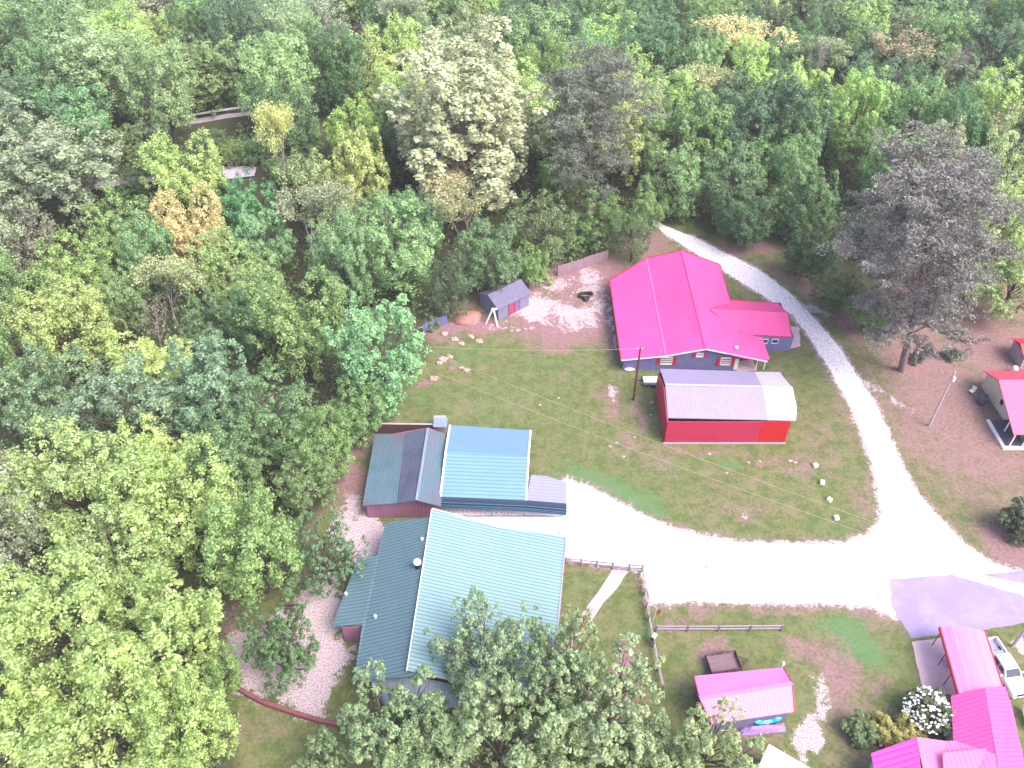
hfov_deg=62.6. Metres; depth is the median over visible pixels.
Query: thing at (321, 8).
tree
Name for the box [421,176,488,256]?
tree
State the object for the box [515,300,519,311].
door
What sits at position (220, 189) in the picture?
tree
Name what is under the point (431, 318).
bush
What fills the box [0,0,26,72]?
tree
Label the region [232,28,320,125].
tree
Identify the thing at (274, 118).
tree
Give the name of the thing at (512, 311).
door
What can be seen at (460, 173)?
tree
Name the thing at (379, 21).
tree
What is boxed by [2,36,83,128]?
tree
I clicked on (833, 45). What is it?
tree
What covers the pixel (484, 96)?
tree
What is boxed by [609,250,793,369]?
house
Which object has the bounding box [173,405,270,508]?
tree
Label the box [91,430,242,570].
tree
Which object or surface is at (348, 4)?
tree
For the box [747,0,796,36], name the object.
tree
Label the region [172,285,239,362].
tree
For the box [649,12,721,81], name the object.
tree
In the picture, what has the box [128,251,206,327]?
tree
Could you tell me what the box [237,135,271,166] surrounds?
tree
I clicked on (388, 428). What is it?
board wall
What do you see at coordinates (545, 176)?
tree
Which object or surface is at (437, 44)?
tree
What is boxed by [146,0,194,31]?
tree
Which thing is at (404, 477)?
shed
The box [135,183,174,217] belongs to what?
tree
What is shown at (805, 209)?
tree
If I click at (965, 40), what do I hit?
tree
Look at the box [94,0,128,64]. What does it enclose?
tree
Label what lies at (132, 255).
tree
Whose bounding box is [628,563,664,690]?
rail fence
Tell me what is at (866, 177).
tree
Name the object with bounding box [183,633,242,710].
tree
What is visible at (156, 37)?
tree
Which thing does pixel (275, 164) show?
tree
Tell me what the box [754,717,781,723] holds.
kayak
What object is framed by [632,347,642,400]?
utility pole
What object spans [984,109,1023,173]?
tree
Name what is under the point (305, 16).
tree
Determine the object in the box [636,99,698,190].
tree
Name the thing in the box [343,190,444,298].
tree
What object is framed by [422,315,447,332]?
panel fence
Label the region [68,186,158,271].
tree
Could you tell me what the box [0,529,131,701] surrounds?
tree
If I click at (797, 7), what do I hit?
tree
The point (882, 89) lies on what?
tree
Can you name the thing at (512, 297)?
shed
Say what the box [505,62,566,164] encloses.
tree
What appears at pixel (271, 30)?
tree
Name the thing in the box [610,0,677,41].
tree
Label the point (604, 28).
tree
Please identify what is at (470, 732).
tree
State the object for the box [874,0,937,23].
tree
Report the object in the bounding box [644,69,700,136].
tree
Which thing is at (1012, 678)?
pickup truck
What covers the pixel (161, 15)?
tree
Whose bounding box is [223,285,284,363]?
tree
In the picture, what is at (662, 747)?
tree
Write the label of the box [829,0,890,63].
tree
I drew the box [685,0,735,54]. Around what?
tree
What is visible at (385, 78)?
tree
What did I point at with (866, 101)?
tree
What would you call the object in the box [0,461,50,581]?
tree
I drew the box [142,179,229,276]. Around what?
tree
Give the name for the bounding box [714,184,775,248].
tree
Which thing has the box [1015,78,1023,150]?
tree
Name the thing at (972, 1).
tree
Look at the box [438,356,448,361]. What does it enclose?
rock
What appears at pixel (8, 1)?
tree
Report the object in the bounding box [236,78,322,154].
tree
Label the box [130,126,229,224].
tree
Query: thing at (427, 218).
tree
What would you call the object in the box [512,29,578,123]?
tree
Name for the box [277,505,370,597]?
tree
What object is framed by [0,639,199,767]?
tree
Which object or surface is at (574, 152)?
pine tree
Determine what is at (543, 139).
tree
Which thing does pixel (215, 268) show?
tree
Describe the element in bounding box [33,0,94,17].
tree
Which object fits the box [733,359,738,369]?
door
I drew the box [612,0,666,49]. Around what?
tree
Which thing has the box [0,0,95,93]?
tree
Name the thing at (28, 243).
tree
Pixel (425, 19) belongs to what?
tree
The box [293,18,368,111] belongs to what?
tree
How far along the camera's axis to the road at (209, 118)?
148.61 m
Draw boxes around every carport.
[440,425,566,516]
[932,626,1002,702]
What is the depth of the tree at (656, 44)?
165.06 m
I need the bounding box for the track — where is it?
[50,166,255,195]
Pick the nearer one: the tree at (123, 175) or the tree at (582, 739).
the tree at (582, 739)
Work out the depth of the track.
134.12 m
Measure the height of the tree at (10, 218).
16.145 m
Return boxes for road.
[129,111,251,134]
[441,213,1015,617]
[889,571,1023,637]
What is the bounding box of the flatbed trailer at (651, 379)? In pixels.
[634,374,657,388]
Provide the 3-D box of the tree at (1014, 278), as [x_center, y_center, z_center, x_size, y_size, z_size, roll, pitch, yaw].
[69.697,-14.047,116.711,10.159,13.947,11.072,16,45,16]
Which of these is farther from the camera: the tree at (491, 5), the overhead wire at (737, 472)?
the tree at (491, 5)
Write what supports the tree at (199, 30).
on the ground
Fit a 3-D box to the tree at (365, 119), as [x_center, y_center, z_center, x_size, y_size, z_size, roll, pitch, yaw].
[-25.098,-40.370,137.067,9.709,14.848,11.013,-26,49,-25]
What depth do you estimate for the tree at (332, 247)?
115.11 m
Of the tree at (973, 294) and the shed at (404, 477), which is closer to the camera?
the shed at (404, 477)
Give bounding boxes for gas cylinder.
[1010,365,1018,370]
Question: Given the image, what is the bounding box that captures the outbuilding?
[1008,338,1023,368]
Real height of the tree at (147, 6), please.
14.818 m
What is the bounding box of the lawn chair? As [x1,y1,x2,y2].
[968,385,976,394]
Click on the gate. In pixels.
(620, 566)
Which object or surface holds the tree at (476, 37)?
on the ground
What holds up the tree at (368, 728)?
on the ground
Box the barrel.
[976,393,988,405]
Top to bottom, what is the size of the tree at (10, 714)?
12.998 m
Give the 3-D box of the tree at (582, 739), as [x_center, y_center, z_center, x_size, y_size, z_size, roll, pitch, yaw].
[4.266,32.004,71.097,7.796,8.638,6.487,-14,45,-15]
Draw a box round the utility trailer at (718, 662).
[705,650,748,673]
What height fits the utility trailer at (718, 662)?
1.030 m
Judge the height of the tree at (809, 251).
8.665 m
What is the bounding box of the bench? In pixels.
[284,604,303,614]
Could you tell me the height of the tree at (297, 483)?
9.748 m
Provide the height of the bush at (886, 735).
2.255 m
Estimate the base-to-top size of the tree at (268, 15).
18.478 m
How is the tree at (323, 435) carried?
on the ground
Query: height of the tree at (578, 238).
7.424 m
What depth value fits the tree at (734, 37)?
167.87 m
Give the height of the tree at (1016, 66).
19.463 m
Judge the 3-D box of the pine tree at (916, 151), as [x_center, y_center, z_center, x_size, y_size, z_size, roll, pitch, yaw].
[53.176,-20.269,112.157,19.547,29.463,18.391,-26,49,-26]
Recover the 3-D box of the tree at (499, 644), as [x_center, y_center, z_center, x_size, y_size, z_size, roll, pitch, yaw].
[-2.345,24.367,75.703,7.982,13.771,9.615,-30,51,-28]
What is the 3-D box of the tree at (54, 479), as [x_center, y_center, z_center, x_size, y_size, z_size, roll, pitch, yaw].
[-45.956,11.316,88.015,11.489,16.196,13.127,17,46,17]
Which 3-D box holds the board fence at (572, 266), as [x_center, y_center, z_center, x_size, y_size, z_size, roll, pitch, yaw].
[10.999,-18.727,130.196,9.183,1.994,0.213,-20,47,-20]
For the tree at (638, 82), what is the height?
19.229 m
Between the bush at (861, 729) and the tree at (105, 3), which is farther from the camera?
the tree at (105, 3)
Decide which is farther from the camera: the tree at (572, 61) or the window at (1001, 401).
the tree at (572, 61)
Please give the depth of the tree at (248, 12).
172.66 m
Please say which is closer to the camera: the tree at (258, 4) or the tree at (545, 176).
the tree at (545, 176)
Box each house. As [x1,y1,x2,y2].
[332,508,566,709]
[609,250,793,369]
[870,686,1023,767]
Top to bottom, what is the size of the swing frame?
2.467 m
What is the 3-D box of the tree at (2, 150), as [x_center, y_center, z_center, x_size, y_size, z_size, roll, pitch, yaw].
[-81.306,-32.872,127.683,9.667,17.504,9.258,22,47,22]
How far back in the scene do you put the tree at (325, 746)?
71.03 m
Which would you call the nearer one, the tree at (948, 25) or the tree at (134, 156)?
the tree at (134, 156)
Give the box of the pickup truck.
[988,636,1023,698]
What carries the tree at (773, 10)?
on the ground
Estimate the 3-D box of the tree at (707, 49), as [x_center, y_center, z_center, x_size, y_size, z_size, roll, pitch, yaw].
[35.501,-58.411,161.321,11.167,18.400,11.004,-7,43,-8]
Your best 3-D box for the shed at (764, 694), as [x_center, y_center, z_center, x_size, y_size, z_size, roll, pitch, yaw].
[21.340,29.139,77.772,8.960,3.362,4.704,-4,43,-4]
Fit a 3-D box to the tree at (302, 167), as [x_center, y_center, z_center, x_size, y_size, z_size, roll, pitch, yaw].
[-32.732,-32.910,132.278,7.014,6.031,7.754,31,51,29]
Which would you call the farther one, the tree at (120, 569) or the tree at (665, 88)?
the tree at (665, 88)
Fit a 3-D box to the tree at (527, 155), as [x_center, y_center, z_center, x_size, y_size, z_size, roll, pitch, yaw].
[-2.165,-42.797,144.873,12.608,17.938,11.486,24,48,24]
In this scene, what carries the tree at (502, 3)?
on the ground
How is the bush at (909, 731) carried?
on the ground
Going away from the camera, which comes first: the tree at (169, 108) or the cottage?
the cottage
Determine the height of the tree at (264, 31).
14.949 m
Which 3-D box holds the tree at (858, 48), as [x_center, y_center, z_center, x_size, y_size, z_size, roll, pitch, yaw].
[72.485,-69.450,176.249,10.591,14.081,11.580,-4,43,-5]
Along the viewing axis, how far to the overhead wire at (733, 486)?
89.38 m
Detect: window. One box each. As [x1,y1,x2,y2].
[660,357,672,364]
[696,353,703,356]
[719,357,731,364]
[771,339,778,343]
[999,396,1004,406]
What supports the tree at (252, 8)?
on the ground
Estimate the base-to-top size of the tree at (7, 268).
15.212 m
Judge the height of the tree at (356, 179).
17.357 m
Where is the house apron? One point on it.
(796, 339)
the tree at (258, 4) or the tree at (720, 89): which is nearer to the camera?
the tree at (720, 89)
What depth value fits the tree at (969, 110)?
141.49 m
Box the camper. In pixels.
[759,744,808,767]
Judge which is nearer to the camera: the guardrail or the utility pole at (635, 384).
the utility pole at (635, 384)
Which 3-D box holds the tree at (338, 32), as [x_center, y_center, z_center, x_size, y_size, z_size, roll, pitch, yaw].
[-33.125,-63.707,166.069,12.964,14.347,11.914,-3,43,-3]
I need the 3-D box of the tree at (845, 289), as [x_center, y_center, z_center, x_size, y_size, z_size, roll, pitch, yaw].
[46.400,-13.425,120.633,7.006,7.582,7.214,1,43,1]
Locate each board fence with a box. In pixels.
[529,272,546,287]
[557,250,608,275]
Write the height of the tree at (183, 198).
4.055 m
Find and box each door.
[510,303,513,313]
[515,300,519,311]
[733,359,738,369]
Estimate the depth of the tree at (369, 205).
126.17 m
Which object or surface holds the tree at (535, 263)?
on the ground
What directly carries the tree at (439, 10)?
on the ground
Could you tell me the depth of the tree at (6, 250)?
119.90 m
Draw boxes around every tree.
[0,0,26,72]
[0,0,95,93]
[0,6,38,87]
[0,55,66,157]
[0,89,125,236]
[0,147,12,210]
[0,198,21,254]
[0,199,65,288]
[0,214,29,293]
[0,247,31,331]
[0,287,51,375]
[0,322,30,422]
[0,340,104,449]
[0,413,132,553]
[0,445,12,481]
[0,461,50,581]
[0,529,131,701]
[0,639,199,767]
[0,670,86,767]
[1,0,36,17]
[1,2,50,56]
[1,273,116,384]
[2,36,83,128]
[10,19,84,107]
[15,72,114,163]
[16,0,87,15]
[18,228,114,328]
[24,0,66,38]
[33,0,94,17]
[42,0,162,127]
[47,0,116,79]
[52,4,95,60]
[55,351,182,469]
[56,485,182,607]
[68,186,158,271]
[71,561,224,732]
[80,0,132,27]
[83,0,171,93]
[87,0,147,24]
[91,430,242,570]
[93,259,150,335]
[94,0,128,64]
[99,327,199,429]
[109,123,144,158]
[111,0,188,29]
[111,179,149,213]
[113,162,150,190]
[113,208,180,302]
[115,412,201,511]
[117,29,199,144]
[119,11,172,79]
[126,139,159,172]
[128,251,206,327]
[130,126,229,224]
[130,662,240,767]
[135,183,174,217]
[136,293,176,351]
[137,0,162,17]
[138,147,188,182]
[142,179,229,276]
[144,326,261,447]
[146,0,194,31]
[147,9,194,44]
[150,0,214,95]
[152,11,199,77]
[161,24,239,115]
[169,0,222,12]
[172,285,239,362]
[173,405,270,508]
[174,0,239,68]
[176,181,207,206]
[180,0,250,86]
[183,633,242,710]
[184,148,221,174]
[184,166,227,205]
[186,220,261,303]
[191,127,233,160]
[196,479,303,608]
[199,0,268,91]
[206,0,261,14]
[213,250,289,344]
[217,139,244,166]
[219,168,281,241]
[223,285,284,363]
[225,8,272,74]
[225,203,297,287]
[228,359,316,482]
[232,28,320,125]
[233,264,347,383]
[235,587,319,697]
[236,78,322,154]
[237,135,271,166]
[243,0,294,14]
[248,97,295,201]
[255,15,296,79]
[257,0,304,80]
[259,3,304,69]
[261,155,301,181]
[270,0,326,75]
[271,147,349,230]
[271,178,362,267]
[272,448,340,517]
[274,2,321,82]
[275,153,324,188]
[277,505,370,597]
[284,403,355,494]
[290,116,325,153]
[291,724,352,767]
[292,0,353,43]
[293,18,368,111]
[296,0,361,37]
[305,208,375,308]
[307,198,374,285]
[310,26,374,92]
[316,14,374,42]
[322,24,401,113]
[322,291,432,419]
[323,91,382,181]
[324,125,390,217]
[326,375,385,448]
[328,0,390,41]
[336,657,444,767]
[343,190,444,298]
[353,189,404,254]
[354,0,401,51]
[362,8,423,92]
[367,62,425,150]
[371,99,443,188]
[372,16,560,222]
[374,0,430,50]
[379,0,448,44]
[379,702,476,767]
[387,5,444,73]
[392,185,444,258]
[405,154,474,229]
[419,0,476,41]
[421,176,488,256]
[422,249,476,323]
[422,584,532,709]
[423,38,460,61]
[424,673,583,767]
[426,0,494,75]
[439,86,481,166]
[445,0,507,28]
[447,0,497,60]
[453,216,524,290]
[461,12,502,65]
[473,91,538,180]
[488,0,536,63]
[493,3,574,76]
[501,51,550,138]
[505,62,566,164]
[505,188,577,266]
[507,0,564,24]
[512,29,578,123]
[514,707,609,767]
[516,239,549,287]
[517,604,607,720]
[523,0,577,40]
[524,0,579,53]
[531,97,599,176]
[533,38,670,212]
[535,149,592,203]
[539,630,670,767]
[543,42,602,78]
[544,210,591,256]
[552,40,608,147]
[561,0,624,53]
[564,5,612,60]
[568,14,621,76]
[569,0,622,30]
[570,46,633,142]
[573,184,628,250]
[576,85,655,186]
[580,10,650,72]
[601,65,675,156]
[602,42,656,101]
[605,5,685,92]
[607,0,661,32]
[609,207,652,261]
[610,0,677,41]
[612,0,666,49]
[623,711,697,767]
[627,184,668,235]
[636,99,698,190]
[639,64,718,161]
[639,142,711,221]
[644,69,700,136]
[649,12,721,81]
[660,695,765,767]
[661,0,692,24]
[669,60,742,95]
[670,23,727,105]
[670,92,746,177]
[681,0,743,24]
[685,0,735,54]
[686,66,763,158]
[689,12,800,61]
[702,142,767,225]
[703,29,779,113]
[704,0,767,31]
[707,3,769,69]
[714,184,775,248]
[716,79,783,184]
[745,20,812,110]
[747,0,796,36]
[748,112,821,201]
[749,72,835,174]
[752,0,801,58]
[769,163,840,238]
[771,56,833,143]
[778,11,827,76]
[779,0,833,13]
[783,224,845,279]
[787,0,842,21]
[793,32,853,95]
[800,0,859,68]
[801,0,875,47]
[805,37,831,94]
[809,0,863,18]
[809,262,864,317]
[815,77,875,138]
[816,150,1023,372]
[824,65,900,162]
[828,18,891,83]
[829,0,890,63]
[829,115,890,187]
[831,118,1019,314]
[832,49,904,111]
[836,0,907,60]
[839,282,906,332]
[856,125,926,200]
[866,25,941,84]
[866,185,947,259]
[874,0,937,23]
[875,0,938,51]
[879,47,935,108]
[883,3,941,71]
[884,67,953,163]
[900,115,966,193]
[901,74,962,132]
[905,0,979,82]
[915,0,1000,27]
[928,0,1000,62]
[928,77,995,155]
[937,44,977,96]
[937,61,1017,115]
[948,243,1002,318]
[952,93,997,151]
[955,145,989,201]
[956,13,1023,92]
[958,166,1023,296]
[963,54,1023,149]
[971,101,1023,226]
[977,231,1023,320]
[978,0,1023,63]
[984,0,1021,35]
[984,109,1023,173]
[985,99,1023,169]
[1009,50,1023,99]
[1010,70,1023,80]
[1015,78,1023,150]
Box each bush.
[424,315,440,332]
[531,266,553,285]
[839,709,880,749]
[869,710,904,745]
[893,704,929,740]
[901,685,953,735]
[909,351,925,365]
[940,348,964,362]
[996,496,1023,546]
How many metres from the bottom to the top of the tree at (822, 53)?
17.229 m
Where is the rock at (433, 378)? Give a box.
[430,376,437,380]
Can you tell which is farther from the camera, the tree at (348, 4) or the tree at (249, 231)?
the tree at (348, 4)
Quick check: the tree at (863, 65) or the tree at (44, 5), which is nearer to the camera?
the tree at (863, 65)
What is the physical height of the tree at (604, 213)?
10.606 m
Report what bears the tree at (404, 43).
on the ground
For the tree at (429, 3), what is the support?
on the ground
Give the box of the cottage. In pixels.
[981,371,1023,449]
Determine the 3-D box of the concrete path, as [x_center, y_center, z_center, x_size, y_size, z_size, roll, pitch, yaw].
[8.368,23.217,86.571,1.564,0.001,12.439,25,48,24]
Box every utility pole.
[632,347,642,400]
[928,371,955,426]
[1010,629,1023,647]
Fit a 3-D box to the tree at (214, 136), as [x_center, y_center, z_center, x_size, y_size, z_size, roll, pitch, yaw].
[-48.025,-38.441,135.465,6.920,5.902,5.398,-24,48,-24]
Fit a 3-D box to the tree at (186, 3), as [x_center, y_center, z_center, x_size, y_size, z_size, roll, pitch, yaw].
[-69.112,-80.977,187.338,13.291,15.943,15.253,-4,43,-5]
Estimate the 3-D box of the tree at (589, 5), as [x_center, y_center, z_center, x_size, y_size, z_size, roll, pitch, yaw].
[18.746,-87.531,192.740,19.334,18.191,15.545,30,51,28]
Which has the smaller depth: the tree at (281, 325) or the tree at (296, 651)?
the tree at (296, 651)
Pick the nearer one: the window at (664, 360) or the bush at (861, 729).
the bush at (861, 729)
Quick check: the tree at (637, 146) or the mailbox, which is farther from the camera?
the tree at (637, 146)
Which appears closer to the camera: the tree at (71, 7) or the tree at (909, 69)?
the tree at (909, 69)
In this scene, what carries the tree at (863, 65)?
on the ground
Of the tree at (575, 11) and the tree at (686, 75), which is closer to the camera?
the tree at (686, 75)
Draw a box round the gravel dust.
[954,573,1023,595]
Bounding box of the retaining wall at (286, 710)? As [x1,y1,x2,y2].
[203,658,354,729]
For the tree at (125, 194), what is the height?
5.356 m
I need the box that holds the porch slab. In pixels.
[736,359,756,370]
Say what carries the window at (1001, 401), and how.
in the cottage
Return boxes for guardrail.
[132,105,254,127]
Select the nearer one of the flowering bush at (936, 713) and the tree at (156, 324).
the flowering bush at (936, 713)
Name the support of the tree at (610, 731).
on the ground
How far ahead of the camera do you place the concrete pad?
82.04 m
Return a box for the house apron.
[790,326,800,348]
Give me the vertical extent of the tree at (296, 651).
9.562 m
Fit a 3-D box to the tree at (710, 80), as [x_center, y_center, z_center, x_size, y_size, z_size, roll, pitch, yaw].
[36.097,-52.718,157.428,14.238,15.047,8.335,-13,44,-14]
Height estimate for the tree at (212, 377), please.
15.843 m
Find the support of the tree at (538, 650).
on the ground
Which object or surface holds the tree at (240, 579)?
on the ground
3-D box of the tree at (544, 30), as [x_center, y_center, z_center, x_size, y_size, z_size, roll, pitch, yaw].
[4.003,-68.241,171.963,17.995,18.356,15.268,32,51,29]
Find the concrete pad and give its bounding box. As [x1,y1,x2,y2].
[912,638,955,694]
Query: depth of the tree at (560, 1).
190.02 m
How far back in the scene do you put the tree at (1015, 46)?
170.33 m
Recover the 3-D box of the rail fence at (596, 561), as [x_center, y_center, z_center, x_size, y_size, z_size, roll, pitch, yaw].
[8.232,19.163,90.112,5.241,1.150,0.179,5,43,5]
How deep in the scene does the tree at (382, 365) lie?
101.38 m
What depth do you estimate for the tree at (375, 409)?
99.81 m
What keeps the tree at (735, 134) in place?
on the ground
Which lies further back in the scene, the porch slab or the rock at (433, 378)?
the porch slab
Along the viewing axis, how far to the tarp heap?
125.15 m
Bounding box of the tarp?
[740,723,785,734]
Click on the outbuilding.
(1016, 351)
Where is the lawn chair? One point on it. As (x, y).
(974, 388)
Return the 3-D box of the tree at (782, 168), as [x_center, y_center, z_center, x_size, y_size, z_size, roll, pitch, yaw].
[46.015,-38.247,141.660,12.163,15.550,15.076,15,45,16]
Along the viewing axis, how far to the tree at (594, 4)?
182.32 m
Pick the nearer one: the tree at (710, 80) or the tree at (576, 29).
the tree at (710, 80)
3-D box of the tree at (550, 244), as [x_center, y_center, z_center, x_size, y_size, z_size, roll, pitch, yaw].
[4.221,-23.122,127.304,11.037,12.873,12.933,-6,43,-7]
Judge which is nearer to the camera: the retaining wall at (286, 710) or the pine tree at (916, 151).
the retaining wall at (286, 710)
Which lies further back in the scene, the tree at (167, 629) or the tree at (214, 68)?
the tree at (214, 68)
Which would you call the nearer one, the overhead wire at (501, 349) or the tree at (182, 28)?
the overhead wire at (501, 349)
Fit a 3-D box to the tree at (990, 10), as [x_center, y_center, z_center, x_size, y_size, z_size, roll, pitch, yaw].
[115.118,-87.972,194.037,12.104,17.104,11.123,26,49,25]
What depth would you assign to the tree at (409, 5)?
176.77 m
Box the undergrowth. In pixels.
[0,0,1023,767]
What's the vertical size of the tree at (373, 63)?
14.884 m
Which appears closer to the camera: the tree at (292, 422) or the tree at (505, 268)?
the tree at (292, 422)
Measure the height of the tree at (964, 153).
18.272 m
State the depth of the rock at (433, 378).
111.88 m
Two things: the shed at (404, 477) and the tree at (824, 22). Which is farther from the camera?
the tree at (824, 22)
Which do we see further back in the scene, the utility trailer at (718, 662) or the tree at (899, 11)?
the tree at (899, 11)
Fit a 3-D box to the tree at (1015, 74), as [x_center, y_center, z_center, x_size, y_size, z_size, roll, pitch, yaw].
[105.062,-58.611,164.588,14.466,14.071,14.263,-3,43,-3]
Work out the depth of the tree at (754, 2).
189.92 m
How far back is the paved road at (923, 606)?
87.12 m
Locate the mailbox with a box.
[650,633,656,643]
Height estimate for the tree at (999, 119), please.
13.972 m
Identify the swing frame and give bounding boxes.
[485,308,497,325]
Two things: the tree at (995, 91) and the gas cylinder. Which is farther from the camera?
the tree at (995, 91)
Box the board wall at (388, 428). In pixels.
[375,423,432,433]
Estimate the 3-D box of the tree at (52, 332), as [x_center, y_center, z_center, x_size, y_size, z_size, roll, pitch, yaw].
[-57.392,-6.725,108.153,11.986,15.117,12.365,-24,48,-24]
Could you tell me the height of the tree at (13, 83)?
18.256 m
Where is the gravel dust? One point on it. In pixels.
(996, 582)
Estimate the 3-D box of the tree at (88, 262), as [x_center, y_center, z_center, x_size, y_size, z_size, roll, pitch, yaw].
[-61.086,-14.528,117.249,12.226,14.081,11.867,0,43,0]
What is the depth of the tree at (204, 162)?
130.86 m
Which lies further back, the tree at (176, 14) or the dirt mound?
the tree at (176, 14)
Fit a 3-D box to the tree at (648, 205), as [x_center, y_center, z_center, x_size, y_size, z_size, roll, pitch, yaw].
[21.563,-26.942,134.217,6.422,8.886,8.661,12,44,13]
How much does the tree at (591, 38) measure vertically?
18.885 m
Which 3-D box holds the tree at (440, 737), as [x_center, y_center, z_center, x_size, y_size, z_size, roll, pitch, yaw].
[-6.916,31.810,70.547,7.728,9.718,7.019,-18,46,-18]
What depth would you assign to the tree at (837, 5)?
189.56 m
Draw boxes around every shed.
[362,428,445,517]
[478,279,531,319]
[693,667,794,732]
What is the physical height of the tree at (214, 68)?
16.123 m
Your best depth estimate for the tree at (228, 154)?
134.29 m
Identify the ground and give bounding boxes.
[0,0,1023,767]
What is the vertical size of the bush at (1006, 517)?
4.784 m
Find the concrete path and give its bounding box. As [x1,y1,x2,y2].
[565,570,627,649]
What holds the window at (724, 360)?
in the house at (680, 309)
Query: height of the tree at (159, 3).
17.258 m
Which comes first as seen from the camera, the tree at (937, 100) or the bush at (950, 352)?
the bush at (950, 352)
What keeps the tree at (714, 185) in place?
on the ground
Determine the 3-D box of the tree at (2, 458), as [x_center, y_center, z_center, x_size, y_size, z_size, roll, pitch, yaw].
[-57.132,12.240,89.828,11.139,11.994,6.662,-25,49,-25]
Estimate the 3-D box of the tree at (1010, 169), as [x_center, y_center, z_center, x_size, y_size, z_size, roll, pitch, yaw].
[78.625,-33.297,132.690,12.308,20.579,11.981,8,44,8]
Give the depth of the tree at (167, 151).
132.09 m
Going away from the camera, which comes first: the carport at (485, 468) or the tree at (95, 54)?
the carport at (485, 468)
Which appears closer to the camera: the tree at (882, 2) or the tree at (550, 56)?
the tree at (550, 56)
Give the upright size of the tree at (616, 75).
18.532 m
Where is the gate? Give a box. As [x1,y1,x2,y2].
[613,563,628,569]
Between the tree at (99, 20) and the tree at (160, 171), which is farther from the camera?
the tree at (99, 20)
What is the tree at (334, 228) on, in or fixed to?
on the ground
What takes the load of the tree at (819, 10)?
on the ground
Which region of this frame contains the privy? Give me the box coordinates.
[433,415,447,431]
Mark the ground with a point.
(962, 468)
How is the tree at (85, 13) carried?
on the ground
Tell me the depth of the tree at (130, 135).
135.63 m
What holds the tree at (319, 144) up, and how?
on the ground
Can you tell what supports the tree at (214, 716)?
on the ground
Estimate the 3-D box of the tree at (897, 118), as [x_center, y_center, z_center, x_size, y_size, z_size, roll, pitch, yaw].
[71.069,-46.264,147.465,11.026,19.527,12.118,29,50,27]
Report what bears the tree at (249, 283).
on the ground
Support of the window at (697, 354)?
in the house at (680, 309)
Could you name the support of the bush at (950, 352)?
on the ground
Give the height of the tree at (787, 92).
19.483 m
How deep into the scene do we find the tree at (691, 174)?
136.54 m
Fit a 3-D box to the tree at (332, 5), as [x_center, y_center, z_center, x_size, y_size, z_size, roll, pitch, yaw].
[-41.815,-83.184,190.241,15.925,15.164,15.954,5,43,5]
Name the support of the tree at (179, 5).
on the ground
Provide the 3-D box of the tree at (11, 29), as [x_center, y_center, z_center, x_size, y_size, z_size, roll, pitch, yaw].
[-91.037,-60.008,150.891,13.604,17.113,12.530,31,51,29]
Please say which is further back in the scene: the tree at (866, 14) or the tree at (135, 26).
the tree at (866, 14)
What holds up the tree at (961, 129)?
on the ground
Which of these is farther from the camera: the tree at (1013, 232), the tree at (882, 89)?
the tree at (882, 89)
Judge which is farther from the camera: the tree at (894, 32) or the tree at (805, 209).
the tree at (894, 32)
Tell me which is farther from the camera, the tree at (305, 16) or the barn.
the tree at (305, 16)
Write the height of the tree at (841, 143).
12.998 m
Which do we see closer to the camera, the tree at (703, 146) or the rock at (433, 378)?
the rock at (433, 378)
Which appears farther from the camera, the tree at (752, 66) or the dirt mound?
the tree at (752, 66)
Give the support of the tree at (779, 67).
on the ground
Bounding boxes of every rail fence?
[564,557,613,568]
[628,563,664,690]
[655,624,783,631]
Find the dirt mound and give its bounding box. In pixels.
[451,310,481,324]
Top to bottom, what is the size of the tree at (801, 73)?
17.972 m
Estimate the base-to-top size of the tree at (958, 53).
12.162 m
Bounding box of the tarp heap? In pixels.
[578,291,593,300]
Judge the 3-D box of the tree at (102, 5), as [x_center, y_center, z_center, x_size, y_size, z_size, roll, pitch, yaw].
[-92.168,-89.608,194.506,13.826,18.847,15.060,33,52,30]
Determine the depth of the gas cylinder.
112.42 m
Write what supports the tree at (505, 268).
on the ground
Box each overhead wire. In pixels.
[423,348,1022,574]
[423,367,1021,586]
[428,346,635,349]
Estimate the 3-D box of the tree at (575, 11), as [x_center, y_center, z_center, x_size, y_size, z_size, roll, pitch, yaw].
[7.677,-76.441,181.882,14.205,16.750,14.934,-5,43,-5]
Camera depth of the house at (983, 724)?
73.10 m
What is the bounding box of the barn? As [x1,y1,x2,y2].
[655,369,796,443]
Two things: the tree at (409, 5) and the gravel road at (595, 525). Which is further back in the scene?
the tree at (409, 5)
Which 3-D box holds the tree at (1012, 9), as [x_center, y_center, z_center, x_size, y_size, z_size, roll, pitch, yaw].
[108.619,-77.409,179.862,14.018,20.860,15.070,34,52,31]
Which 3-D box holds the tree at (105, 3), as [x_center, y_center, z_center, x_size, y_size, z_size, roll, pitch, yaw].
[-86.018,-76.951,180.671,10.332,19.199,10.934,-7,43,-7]
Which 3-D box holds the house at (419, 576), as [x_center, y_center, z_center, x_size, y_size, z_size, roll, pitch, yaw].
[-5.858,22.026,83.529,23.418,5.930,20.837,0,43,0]
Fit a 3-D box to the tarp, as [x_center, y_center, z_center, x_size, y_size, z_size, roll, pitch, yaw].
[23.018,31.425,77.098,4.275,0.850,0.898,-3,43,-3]
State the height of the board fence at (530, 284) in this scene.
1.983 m
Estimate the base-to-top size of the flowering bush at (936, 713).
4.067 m
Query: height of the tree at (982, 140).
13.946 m
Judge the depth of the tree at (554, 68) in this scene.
146.19 m
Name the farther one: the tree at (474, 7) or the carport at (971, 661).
the tree at (474, 7)
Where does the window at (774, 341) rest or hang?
in the house at (680, 309)
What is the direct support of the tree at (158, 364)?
on the ground
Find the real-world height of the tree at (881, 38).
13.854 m

